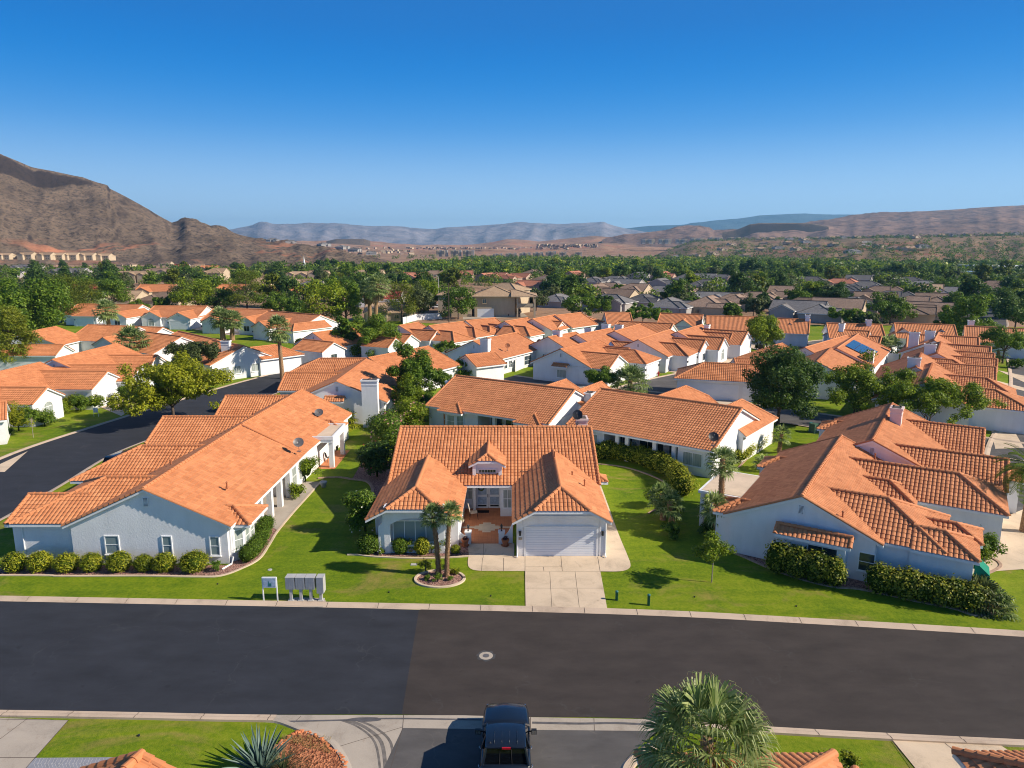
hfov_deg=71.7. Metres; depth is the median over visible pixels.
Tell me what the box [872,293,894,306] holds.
tree
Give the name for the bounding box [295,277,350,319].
tree
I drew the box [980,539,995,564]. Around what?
bush
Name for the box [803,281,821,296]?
tree
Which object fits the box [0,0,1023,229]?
sky
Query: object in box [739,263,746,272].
tree
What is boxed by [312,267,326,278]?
tree
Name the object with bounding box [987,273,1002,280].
tree
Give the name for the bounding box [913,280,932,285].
house
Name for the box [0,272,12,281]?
tree
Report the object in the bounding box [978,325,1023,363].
tree
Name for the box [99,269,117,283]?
tree
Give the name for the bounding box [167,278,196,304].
tree
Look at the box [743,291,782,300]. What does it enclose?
house
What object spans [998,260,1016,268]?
tree
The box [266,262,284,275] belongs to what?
tree
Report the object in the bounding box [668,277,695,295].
tree
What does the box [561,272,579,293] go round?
tree
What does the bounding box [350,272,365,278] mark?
tree
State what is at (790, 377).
tree
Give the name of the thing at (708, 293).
house
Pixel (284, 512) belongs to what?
patio
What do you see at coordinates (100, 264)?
tree
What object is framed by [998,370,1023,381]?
driveway
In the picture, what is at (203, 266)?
house
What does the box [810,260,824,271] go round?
tree
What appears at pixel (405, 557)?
bed edging
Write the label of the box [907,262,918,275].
tree
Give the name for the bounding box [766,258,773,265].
tree
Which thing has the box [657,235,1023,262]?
bench land
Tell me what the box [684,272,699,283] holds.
tree
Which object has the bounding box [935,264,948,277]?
tree
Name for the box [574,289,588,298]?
tree
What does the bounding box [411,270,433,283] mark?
tree
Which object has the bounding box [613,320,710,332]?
house
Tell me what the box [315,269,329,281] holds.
tree
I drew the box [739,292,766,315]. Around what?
tree
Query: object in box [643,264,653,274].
tree
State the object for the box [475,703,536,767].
pickup truck
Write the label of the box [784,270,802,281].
tree
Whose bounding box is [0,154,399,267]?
hill
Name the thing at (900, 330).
house
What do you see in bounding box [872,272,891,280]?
tree
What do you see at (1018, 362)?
bush
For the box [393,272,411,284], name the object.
tree
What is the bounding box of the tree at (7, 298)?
[0,275,37,340]
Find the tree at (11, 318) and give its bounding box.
[0,303,44,363]
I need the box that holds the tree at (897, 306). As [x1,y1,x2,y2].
[865,291,918,323]
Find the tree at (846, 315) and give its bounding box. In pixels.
[827,306,871,322]
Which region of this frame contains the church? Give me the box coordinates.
[284,259,304,266]
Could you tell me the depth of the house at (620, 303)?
234.27 m
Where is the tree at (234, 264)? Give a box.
[229,261,238,268]
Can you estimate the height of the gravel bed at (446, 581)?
0.001 m
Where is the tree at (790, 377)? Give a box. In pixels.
[741,344,829,425]
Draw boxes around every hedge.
[235,514,275,562]
[595,439,700,495]
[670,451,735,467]
[734,431,773,462]
[762,538,848,587]
[863,560,991,613]
[957,573,1013,619]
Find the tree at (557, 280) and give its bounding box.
[541,274,568,290]
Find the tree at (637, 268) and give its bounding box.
[631,265,642,272]
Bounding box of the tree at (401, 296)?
[378,280,421,321]
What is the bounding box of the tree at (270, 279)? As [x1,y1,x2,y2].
[255,272,280,294]
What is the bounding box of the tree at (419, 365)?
[385,342,437,397]
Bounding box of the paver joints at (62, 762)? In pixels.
[33,758,106,767]
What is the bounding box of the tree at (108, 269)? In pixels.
[98,267,117,280]
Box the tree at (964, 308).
[938,293,1000,335]
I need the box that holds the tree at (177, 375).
[104,349,234,415]
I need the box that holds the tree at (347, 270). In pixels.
[338,262,359,276]
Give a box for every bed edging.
[0,480,322,577]
[318,476,374,496]
[347,554,468,558]
[414,569,465,587]
[598,436,1001,616]
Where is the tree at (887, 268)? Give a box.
[881,265,898,273]
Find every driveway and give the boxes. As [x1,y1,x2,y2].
[0,452,25,471]
[0,718,67,767]
[101,400,130,415]
[195,327,240,334]
[463,313,527,318]
[525,571,606,607]
[716,400,731,404]
[751,343,769,349]
[894,741,1006,767]
[973,510,1023,572]
[991,431,1023,448]
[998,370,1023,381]
[998,381,1023,390]
[1006,538,1023,568]
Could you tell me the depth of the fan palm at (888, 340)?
133.32 m
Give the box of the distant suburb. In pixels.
[334,244,597,254]
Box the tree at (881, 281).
[877,277,894,286]
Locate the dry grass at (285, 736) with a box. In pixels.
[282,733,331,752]
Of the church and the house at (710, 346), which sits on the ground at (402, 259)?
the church
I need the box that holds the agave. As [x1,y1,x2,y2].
[222,723,293,767]
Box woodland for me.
[0,254,1023,275]
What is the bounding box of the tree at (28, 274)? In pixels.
[22,268,51,287]
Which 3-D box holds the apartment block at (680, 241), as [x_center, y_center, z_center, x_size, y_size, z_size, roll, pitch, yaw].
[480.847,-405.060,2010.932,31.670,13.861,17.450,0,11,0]
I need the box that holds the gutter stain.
[290,717,654,725]
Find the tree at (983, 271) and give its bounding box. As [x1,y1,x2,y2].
[971,263,992,280]
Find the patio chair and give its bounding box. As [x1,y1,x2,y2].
[468,504,477,516]
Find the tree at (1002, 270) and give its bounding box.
[994,266,1012,276]
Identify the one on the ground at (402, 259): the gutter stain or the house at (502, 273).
the house at (502, 273)
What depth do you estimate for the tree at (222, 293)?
220.59 m
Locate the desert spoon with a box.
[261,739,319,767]
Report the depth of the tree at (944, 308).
180.57 m
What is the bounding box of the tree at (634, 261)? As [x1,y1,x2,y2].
[629,258,639,265]
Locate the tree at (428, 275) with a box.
[425,271,433,282]
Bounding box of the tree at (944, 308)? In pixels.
[933,304,965,324]
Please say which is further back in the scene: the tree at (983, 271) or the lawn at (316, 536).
the tree at (983, 271)
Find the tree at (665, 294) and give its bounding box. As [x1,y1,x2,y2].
[660,284,676,298]
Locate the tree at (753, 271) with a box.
[750,268,763,275]
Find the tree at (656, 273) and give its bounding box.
[651,266,664,280]
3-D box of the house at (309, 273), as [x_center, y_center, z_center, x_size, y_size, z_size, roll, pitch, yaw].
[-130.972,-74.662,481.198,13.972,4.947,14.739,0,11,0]
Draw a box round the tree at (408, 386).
[389,372,427,421]
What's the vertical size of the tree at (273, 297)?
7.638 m
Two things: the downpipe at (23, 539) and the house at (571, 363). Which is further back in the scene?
the house at (571, 363)
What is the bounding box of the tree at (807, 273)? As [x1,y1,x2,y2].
[804,271,812,276]
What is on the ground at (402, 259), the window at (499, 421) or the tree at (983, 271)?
the tree at (983, 271)
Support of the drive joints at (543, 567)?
on the paved path at (616, 559)
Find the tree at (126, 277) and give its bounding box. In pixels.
[117,271,134,287]
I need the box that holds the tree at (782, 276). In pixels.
[768,270,789,285]
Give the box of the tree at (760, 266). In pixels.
[750,262,767,272]
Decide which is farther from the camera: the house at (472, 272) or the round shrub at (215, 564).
the house at (472, 272)
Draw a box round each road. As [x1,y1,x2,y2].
[0,357,359,517]
[0,601,418,714]
[384,728,654,767]
[402,609,1023,738]
[504,376,1023,459]
[620,340,822,392]
[965,303,1006,326]
[1010,358,1023,513]
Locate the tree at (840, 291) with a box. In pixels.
[818,283,853,297]
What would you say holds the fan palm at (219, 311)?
on the lawn at (316, 536)
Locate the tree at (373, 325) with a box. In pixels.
[349,313,401,356]
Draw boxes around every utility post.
[615,590,617,600]
[647,594,650,605]
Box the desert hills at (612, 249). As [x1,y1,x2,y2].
[344,243,672,254]
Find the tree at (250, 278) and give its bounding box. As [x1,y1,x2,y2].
[218,268,267,307]
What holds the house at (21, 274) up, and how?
on the ground at (402, 259)
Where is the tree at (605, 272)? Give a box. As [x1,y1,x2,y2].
[599,267,611,276]
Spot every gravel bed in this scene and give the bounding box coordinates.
[0,528,276,575]
[272,732,342,767]
[353,463,389,495]
[369,544,468,556]
[417,571,462,585]
[741,554,991,613]
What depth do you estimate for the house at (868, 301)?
226.65 m
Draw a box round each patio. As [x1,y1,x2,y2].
[263,482,318,528]
[318,450,349,468]
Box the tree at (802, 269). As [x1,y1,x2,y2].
[797,267,809,275]
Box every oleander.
[340,488,376,532]
[354,440,392,476]
[363,407,404,435]
[370,412,408,453]
[389,398,431,424]
[415,391,431,416]
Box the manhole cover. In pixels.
[479,652,492,659]
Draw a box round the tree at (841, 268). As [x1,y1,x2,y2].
[837,266,849,274]
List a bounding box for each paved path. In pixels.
[27,757,111,767]
[468,485,630,570]
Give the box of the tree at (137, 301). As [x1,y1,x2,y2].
[127,298,150,307]
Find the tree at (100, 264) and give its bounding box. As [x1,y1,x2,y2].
[97,261,104,273]
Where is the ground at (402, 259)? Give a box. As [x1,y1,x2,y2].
[1,255,1023,326]
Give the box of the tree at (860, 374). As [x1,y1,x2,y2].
[824,347,902,412]
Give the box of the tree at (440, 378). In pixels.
[432,368,452,387]
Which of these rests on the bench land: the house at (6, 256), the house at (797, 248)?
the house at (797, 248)
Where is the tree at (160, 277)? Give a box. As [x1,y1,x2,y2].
[156,271,167,283]
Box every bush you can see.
[8,400,35,430]
[34,408,57,425]
[62,395,76,408]
[62,399,74,412]
[68,392,90,410]
[85,394,105,406]
[115,385,128,398]
[376,547,384,554]
[407,538,414,551]
[416,557,432,570]
[431,572,442,581]
[449,567,460,573]
[641,486,662,506]
[654,497,685,518]
[660,520,680,539]
[697,521,714,536]
[818,747,848,767]
[838,748,863,767]
[978,588,1021,622]
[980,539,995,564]
[983,532,1007,557]
[1005,358,1023,367]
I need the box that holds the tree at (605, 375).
[583,365,618,383]
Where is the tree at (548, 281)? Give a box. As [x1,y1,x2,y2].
[539,280,550,292]
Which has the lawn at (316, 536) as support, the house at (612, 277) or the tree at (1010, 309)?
the tree at (1010, 309)
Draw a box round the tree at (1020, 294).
[1010,290,1023,309]
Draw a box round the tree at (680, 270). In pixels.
[673,265,684,275]
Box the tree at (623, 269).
[613,263,629,276]
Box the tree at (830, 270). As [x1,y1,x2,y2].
[824,265,840,279]
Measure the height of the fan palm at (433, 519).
5.092 m
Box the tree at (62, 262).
[58,259,67,267]
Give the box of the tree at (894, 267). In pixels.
[889,262,909,274]
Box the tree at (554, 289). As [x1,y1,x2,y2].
[545,283,560,296]
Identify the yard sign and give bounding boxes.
[93,407,98,416]
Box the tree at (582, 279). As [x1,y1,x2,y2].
[574,272,586,288]
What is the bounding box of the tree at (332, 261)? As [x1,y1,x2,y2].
[329,258,339,265]
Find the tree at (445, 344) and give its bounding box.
[432,340,460,354]
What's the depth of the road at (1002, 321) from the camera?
209.80 m
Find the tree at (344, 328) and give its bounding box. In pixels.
[329,315,357,340]
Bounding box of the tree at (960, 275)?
[958,272,977,282]
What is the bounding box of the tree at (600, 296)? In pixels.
[594,294,613,308]
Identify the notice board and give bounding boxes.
[261,577,277,600]
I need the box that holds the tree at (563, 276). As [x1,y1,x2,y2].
[553,273,567,278]
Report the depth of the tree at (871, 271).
464.55 m
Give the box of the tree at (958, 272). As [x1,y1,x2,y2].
[952,268,964,274]
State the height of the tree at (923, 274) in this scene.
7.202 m
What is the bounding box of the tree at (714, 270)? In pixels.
[705,264,721,274]
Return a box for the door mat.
[477,510,488,512]
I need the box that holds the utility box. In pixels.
[810,423,818,433]
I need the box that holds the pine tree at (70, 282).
[29,272,90,322]
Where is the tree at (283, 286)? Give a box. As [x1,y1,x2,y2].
[276,276,307,297]
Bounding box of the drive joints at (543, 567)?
[468,515,612,603]
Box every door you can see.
[76,318,93,325]
[96,385,117,407]
[169,321,189,329]
[203,325,219,333]
[254,330,267,339]
[476,488,499,507]
[477,308,493,316]
[524,526,598,555]
[530,337,541,341]
[646,363,657,378]
[688,355,696,365]
[698,383,738,400]
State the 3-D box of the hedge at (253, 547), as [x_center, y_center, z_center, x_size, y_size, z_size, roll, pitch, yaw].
[-18.089,10.883,50.643,1.826,1.402,6.932,-1,11,-5]
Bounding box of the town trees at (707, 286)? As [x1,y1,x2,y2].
[0,262,1023,304]
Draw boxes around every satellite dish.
[293,438,303,451]
[314,409,322,415]
[573,410,582,424]
[709,432,718,445]
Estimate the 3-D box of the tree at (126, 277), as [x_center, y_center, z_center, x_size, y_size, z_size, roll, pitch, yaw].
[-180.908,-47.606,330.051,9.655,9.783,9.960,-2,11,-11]
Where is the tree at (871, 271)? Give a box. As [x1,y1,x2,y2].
[863,268,876,274]
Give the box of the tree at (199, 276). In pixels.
[190,272,204,287]
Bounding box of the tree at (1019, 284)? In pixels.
[1006,278,1023,290]
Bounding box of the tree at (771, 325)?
[762,321,779,346]
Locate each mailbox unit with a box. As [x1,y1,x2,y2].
[285,574,296,600]
[295,574,305,600]
[305,574,315,600]
[316,574,325,600]
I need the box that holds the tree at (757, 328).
[745,311,785,348]
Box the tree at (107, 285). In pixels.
[89,278,134,302]
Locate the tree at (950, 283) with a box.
[931,277,959,286]
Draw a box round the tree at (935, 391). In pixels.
[826,367,1009,423]
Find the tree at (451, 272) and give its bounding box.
[443,267,461,287]
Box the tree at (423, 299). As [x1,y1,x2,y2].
[402,281,434,313]
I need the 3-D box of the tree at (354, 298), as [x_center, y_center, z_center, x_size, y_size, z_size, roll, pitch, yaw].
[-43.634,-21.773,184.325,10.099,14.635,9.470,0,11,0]
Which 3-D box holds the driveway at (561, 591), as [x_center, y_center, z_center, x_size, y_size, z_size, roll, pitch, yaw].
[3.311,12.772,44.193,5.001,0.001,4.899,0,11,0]
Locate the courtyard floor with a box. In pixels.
[459,508,513,543]
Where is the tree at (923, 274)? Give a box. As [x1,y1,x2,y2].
[917,272,932,277]
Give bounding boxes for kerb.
[0,375,278,520]
[0,596,1023,636]
[0,710,275,721]
[269,717,351,767]
[514,375,1023,460]
[611,340,819,388]
[620,736,675,767]
[695,722,1023,746]
[984,358,1012,553]
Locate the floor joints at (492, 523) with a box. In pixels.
[463,509,508,542]
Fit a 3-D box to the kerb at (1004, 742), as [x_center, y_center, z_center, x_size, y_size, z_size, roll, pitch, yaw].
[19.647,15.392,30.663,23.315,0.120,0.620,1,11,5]
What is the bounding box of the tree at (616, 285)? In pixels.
[611,284,623,287]
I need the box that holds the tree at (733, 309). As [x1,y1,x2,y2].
[722,302,742,316]
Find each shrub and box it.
[0,551,26,572]
[23,550,53,573]
[51,551,79,573]
[78,551,104,572]
[104,550,133,572]
[132,553,152,572]
[149,551,176,572]
[177,549,211,573]
[210,560,220,570]
[288,482,306,499]
[298,455,322,481]
[354,531,379,553]
[391,537,408,553]
[413,536,430,554]
[450,544,460,553]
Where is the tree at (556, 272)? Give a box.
[546,270,565,279]
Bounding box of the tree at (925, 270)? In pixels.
[916,267,934,276]
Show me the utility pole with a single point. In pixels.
(448, 286)
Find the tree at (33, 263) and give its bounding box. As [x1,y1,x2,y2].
[27,259,44,269]
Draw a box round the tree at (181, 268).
[176,265,194,276]
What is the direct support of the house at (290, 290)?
on the ground at (402, 259)
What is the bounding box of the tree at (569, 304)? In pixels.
[561,292,611,315]
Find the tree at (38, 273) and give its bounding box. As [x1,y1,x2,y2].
[29,266,50,287]
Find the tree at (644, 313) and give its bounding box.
[625,301,671,321]
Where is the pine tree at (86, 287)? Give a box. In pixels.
[67,277,102,303]
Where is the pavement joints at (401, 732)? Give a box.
[297,715,594,767]
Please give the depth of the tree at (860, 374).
88.84 m
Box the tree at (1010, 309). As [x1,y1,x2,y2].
[992,296,1023,326]
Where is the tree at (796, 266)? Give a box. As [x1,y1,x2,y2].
[788,264,801,269]
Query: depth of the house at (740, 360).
105.99 m
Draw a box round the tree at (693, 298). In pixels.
[685,296,699,300]
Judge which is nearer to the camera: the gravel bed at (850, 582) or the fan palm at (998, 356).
the gravel bed at (850, 582)
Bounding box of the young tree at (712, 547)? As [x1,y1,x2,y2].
[690,528,736,582]
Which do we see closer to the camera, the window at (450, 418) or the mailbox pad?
the mailbox pad
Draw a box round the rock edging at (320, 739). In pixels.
[273,729,347,767]
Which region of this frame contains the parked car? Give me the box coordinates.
[102,451,121,462]
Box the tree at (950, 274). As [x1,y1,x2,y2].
[942,270,956,278]
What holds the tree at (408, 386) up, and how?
on the lawn at (316, 536)
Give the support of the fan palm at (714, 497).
on the lawn at (316, 536)
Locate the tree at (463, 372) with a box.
[454,356,472,375]
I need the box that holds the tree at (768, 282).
[759,272,774,288]
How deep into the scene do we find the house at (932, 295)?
249.14 m
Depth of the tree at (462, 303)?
205.43 m
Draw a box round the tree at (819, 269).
[816,266,824,277]
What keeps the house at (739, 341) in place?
on the lawn at (316, 536)
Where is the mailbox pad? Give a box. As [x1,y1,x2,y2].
[285,597,325,606]
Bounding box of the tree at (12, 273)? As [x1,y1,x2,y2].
[0,269,19,281]
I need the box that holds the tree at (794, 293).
[784,285,812,299]
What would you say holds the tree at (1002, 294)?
on the ground at (402, 259)
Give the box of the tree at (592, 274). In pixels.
[589,270,595,276]
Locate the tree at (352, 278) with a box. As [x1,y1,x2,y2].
[337,274,366,306]
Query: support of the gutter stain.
on the gutter
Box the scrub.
[357,231,1023,263]
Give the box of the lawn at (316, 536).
[0,320,1023,767]
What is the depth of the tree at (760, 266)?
454.67 m
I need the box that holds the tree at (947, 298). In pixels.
[941,290,962,302]
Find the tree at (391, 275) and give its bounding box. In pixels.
[384,273,396,281]
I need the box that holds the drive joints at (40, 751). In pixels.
[0,718,67,767]
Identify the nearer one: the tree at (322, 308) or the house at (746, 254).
the tree at (322, 308)
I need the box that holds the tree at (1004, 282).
[999,275,1018,288]
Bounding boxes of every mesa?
[326,239,369,245]
[602,205,1023,247]
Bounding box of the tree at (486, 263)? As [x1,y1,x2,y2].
[480,260,491,272]
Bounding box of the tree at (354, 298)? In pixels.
[325,272,362,318]
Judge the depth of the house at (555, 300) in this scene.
246.18 m
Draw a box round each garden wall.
[402,313,441,323]
[459,530,471,543]
[498,525,512,543]
[514,358,522,371]
[887,353,898,362]
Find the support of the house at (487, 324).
on the lawn at (316, 536)
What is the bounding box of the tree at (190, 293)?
[168,277,217,306]
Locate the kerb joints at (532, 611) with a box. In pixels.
[1,599,972,742]
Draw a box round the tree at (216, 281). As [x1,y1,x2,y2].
[197,275,223,288]
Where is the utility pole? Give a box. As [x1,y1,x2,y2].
[444,283,451,322]
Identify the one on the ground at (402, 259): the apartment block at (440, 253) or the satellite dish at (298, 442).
the apartment block at (440, 253)
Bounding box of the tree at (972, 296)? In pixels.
[954,293,980,315]
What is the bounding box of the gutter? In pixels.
[276,715,656,767]
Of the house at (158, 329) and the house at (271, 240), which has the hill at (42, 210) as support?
the house at (271, 240)
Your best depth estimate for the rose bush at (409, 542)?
49.20 m
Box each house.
[0,253,16,259]
[0,271,24,277]
[0,326,80,370]
[0,362,120,426]
[0,400,10,444]
[3,412,306,563]
[10,264,44,271]
[16,252,36,259]
[36,252,55,259]
[44,343,167,399]
[45,268,92,276]
[55,253,66,259]
[64,303,150,325]
[65,252,79,259]
[76,324,146,351]
[79,253,96,259]
[80,748,176,767]
[95,253,115,260]
[101,290,148,304]
[116,262,137,266]
[119,331,194,361]
[120,271,150,282]
[135,284,176,294]
[139,291,194,306]
[139,305,211,329]
[140,326,173,333]
[142,268,175,280]
[158,261,173,265]
[171,330,220,342]
[200,265,218,268]
[200,308,273,334]
[200,339,303,379]
[202,268,229,280]
[208,389,351,481]
[213,284,251,296]
[239,278,273,289]
[251,310,337,343]
[254,287,310,299]
[266,238,278,241]
[276,357,398,426]
[285,240,296,243]
[285,271,307,277]
[291,328,361,363]
[307,270,329,277]
[316,242,331,245]
[335,245,349,248]
[346,345,460,390]
[347,247,361,251]
[359,290,405,306]
[360,322,437,357]
[363,302,414,321]
[364,415,612,555]
[366,251,376,254]
[379,284,413,294]
[404,272,422,278]
[423,321,493,355]
[425,374,609,425]
[428,270,442,277]
[445,332,537,373]
[455,270,473,276]
[457,351,506,379]
[464,317,501,336]
[475,272,492,280]
[482,272,508,281]
[494,317,544,341]
[495,274,522,282]
[511,273,533,279]
[514,280,543,290]
[522,269,545,274]
[527,314,570,337]
[529,329,578,358]
[530,339,661,386]
[531,275,547,280]
[538,293,580,307]
[554,312,601,333]
[565,385,778,477]
[566,271,586,278]
[570,323,618,343]
[580,294,638,311]
[583,283,610,293]
[587,276,610,284]
[595,323,657,340]
[596,282,626,286]
[596,288,639,297]
[602,312,632,328]
[603,276,630,279]
[608,329,697,372]
[610,278,645,283]
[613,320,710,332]
[616,283,653,293]
[627,271,650,280]
[631,293,663,306]
[633,748,858,767]
[644,297,692,313]
[648,278,672,286]
[649,271,676,280]
[652,285,664,296]
[657,313,704,330]
[670,324,732,363]
[671,274,698,279]
[673,362,760,401]
[687,295,740,315]
[690,279,723,287]
[690,291,742,297]
[694,273,716,278]
[702,328,753,357]
[705,315,760,342]
[707,251,718,254]
[708,274,728,282]
[712,434,1010,581]
[717,247,727,250]
[719,293,748,310]
[730,357,765,363]
[736,342,788,357]
[740,253,750,256]
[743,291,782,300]
[767,285,802,291]
[767,291,789,298]
[768,299,828,318]
[771,246,784,248]
[773,314,810,346]
[779,347,866,401]
[790,247,802,250]
[792,297,811,300]
[796,303,844,323]
[799,276,827,285]
[799,335,849,355]
[811,297,866,313]
[816,402,1023,512]
[822,319,885,344]
[827,242,839,245]
[829,278,858,285]
[831,333,890,373]
[834,284,861,295]
[835,322,871,337]
[843,249,861,253]
[845,274,872,280]
[848,296,877,313]
[850,281,884,289]
[853,291,898,300]
[863,286,903,291]
[871,362,1023,433]
[872,243,887,247]
[873,352,996,401]
[881,300,937,323]
[883,290,914,297]
[885,245,900,249]
[887,319,974,350]
[895,277,921,284]
[898,330,991,358]
[899,246,916,250]
[901,341,998,372]
[902,295,943,301]
[906,301,954,320]
[906,333,979,346]
[909,235,920,237]
[913,244,929,247]
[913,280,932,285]
[915,292,952,297]
[919,283,943,292]
[938,286,959,293]
[951,746,1023,767]
[962,325,1023,358]
[983,280,1001,288]
[993,232,1004,235]
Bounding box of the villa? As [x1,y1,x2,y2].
[436,282,537,316]
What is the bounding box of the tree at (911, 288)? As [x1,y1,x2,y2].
[903,284,934,292]
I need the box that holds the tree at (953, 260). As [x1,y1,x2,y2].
[948,259,958,265]
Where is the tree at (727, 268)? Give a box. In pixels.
[722,261,736,274]
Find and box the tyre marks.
[342,721,392,767]
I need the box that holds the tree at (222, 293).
[205,287,237,307]
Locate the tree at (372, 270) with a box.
[364,264,380,275]
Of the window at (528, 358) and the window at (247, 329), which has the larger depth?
the window at (247, 329)
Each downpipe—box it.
[21,527,25,553]
[222,557,233,569]
[517,523,517,557]
[605,522,606,557]
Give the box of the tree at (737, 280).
[727,267,755,292]
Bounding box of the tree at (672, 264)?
[669,261,682,268]
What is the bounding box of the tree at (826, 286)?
[816,280,836,294]
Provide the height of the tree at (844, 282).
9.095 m
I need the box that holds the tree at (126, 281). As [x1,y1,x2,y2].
[108,276,132,292]
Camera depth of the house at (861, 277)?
405.32 m
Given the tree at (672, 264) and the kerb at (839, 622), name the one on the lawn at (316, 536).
the kerb at (839, 622)
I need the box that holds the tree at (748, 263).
[739,257,757,272]
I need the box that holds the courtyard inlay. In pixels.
[462,522,510,531]
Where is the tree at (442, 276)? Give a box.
[437,271,453,285]
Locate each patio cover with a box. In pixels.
[312,423,345,467]
[698,470,759,525]
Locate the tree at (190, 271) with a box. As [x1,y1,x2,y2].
[183,267,197,278]
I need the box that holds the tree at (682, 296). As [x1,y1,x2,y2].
[671,290,689,299]
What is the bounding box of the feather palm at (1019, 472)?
[993,443,1023,532]
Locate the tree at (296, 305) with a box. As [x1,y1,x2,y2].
[277,294,313,312]
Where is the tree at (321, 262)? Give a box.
[314,260,326,266]
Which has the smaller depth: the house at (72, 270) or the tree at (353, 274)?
the tree at (353, 274)
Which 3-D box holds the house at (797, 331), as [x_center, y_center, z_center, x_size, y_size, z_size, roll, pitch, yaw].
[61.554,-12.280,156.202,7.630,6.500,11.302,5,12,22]
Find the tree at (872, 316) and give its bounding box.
[849,312,888,324]
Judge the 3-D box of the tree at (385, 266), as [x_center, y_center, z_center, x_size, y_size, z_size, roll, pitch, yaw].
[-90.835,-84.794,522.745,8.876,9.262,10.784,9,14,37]
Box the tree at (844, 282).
[835,280,847,289]
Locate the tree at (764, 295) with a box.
[756,291,780,307]
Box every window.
[43,401,53,414]
[103,535,120,554]
[148,318,153,325]
[161,536,173,555]
[209,536,221,556]
[232,365,241,374]
[232,528,243,552]
[244,326,249,331]
[244,528,250,543]
[250,524,254,536]
[251,363,259,371]
[291,466,296,483]
[298,459,304,481]
[392,520,437,541]
[443,413,445,424]
[447,414,454,424]
[456,416,463,424]
[465,488,472,500]
[491,418,502,424]
[502,489,511,508]
[505,420,512,424]
[524,354,531,365]
[556,369,566,378]
[593,434,597,443]
[620,437,632,445]
[639,440,663,452]
[682,451,702,468]
[721,349,723,360]
[742,387,749,401]
[807,543,837,557]
[856,551,875,572]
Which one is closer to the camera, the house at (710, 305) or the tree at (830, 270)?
the house at (710, 305)
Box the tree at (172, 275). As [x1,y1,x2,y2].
[163,268,179,283]
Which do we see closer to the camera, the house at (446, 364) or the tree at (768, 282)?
the house at (446, 364)
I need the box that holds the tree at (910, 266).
[899,264,914,274]
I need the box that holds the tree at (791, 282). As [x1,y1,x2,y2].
[780,274,794,285]
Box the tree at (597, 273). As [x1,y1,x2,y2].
[589,267,600,276]
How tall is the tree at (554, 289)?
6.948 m
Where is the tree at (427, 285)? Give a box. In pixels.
[417,278,439,310]
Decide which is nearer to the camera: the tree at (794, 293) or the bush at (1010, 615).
the bush at (1010, 615)
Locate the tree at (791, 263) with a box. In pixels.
[785,261,797,267]
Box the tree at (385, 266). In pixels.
[382,263,392,271]
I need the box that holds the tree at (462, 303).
[438,285,477,318]
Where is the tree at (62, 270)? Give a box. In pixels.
[56,264,71,276]
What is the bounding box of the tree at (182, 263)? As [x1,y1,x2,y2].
[178,261,188,266]
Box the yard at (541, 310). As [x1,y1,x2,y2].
[412,306,567,323]
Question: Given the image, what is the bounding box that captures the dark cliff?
[722,223,828,238]
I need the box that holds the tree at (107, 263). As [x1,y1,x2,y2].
[100,258,117,271]
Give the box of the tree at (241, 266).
[230,262,249,283]
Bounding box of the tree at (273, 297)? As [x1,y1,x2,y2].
[254,291,293,310]
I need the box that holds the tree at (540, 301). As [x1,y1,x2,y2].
[530,290,549,310]
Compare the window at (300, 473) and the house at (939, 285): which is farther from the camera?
the house at (939, 285)
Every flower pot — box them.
[320,480,326,487]
[461,536,468,546]
[501,536,508,546]
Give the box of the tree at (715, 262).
[709,259,720,267]
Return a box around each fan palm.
[91,298,120,324]
[112,324,151,350]
[207,305,232,340]
[219,309,246,340]
[262,314,291,378]
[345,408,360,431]
[357,277,374,320]
[365,273,391,318]
[418,501,444,575]
[437,499,463,576]
[610,363,652,393]
[628,671,783,767]
[646,480,675,520]
[653,488,684,522]
[697,489,727,530]
[704,445,741,503]
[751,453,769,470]
[771,423,792,452]
[881,333,905,358]
[992,345,1009,361]
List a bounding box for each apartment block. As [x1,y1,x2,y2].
[436,250,447,256]
[450,250,460,255]
[463,250,473,255]
[505,253,516,256]
[519,252,530,256]
[533,252,542,256]
[546,251,555,255]
[641,239,654,243]
[658,239,671,243]
[675,239,686,243]
[690,238,703,241]
[708,237,722,240]
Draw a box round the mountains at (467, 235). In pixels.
[230,222,644,244]
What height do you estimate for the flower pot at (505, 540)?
0.752 m
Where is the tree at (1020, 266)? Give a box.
[1013,264,1023,271]
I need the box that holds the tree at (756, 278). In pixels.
[750,275,765,291]
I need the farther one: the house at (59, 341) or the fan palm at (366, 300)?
the fan palm at (366, 300)
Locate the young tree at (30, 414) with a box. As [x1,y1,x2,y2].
[21,405,38,437]
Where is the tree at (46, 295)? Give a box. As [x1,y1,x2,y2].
[10,276,72,330]
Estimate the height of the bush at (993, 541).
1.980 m
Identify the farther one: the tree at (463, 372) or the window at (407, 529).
the tree at (463, 372)
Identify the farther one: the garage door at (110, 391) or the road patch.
the garage door at (110, 391)
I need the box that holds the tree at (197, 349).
[162,341,220,376]
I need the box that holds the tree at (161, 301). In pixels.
[152,295,170,305]
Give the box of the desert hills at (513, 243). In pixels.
[297,236,608,249]
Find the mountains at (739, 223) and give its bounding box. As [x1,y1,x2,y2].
[626,213,855,231]
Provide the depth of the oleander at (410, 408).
81.11 m
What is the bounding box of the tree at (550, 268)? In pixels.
[545,265,555,274]
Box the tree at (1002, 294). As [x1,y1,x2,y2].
[979,284,1023,318]
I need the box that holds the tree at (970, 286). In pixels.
[957,272,993,298]
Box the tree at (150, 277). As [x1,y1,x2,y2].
[142,269,157,283]
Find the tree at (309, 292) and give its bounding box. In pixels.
[299,279,325,301]
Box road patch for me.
[476,650,495,661]

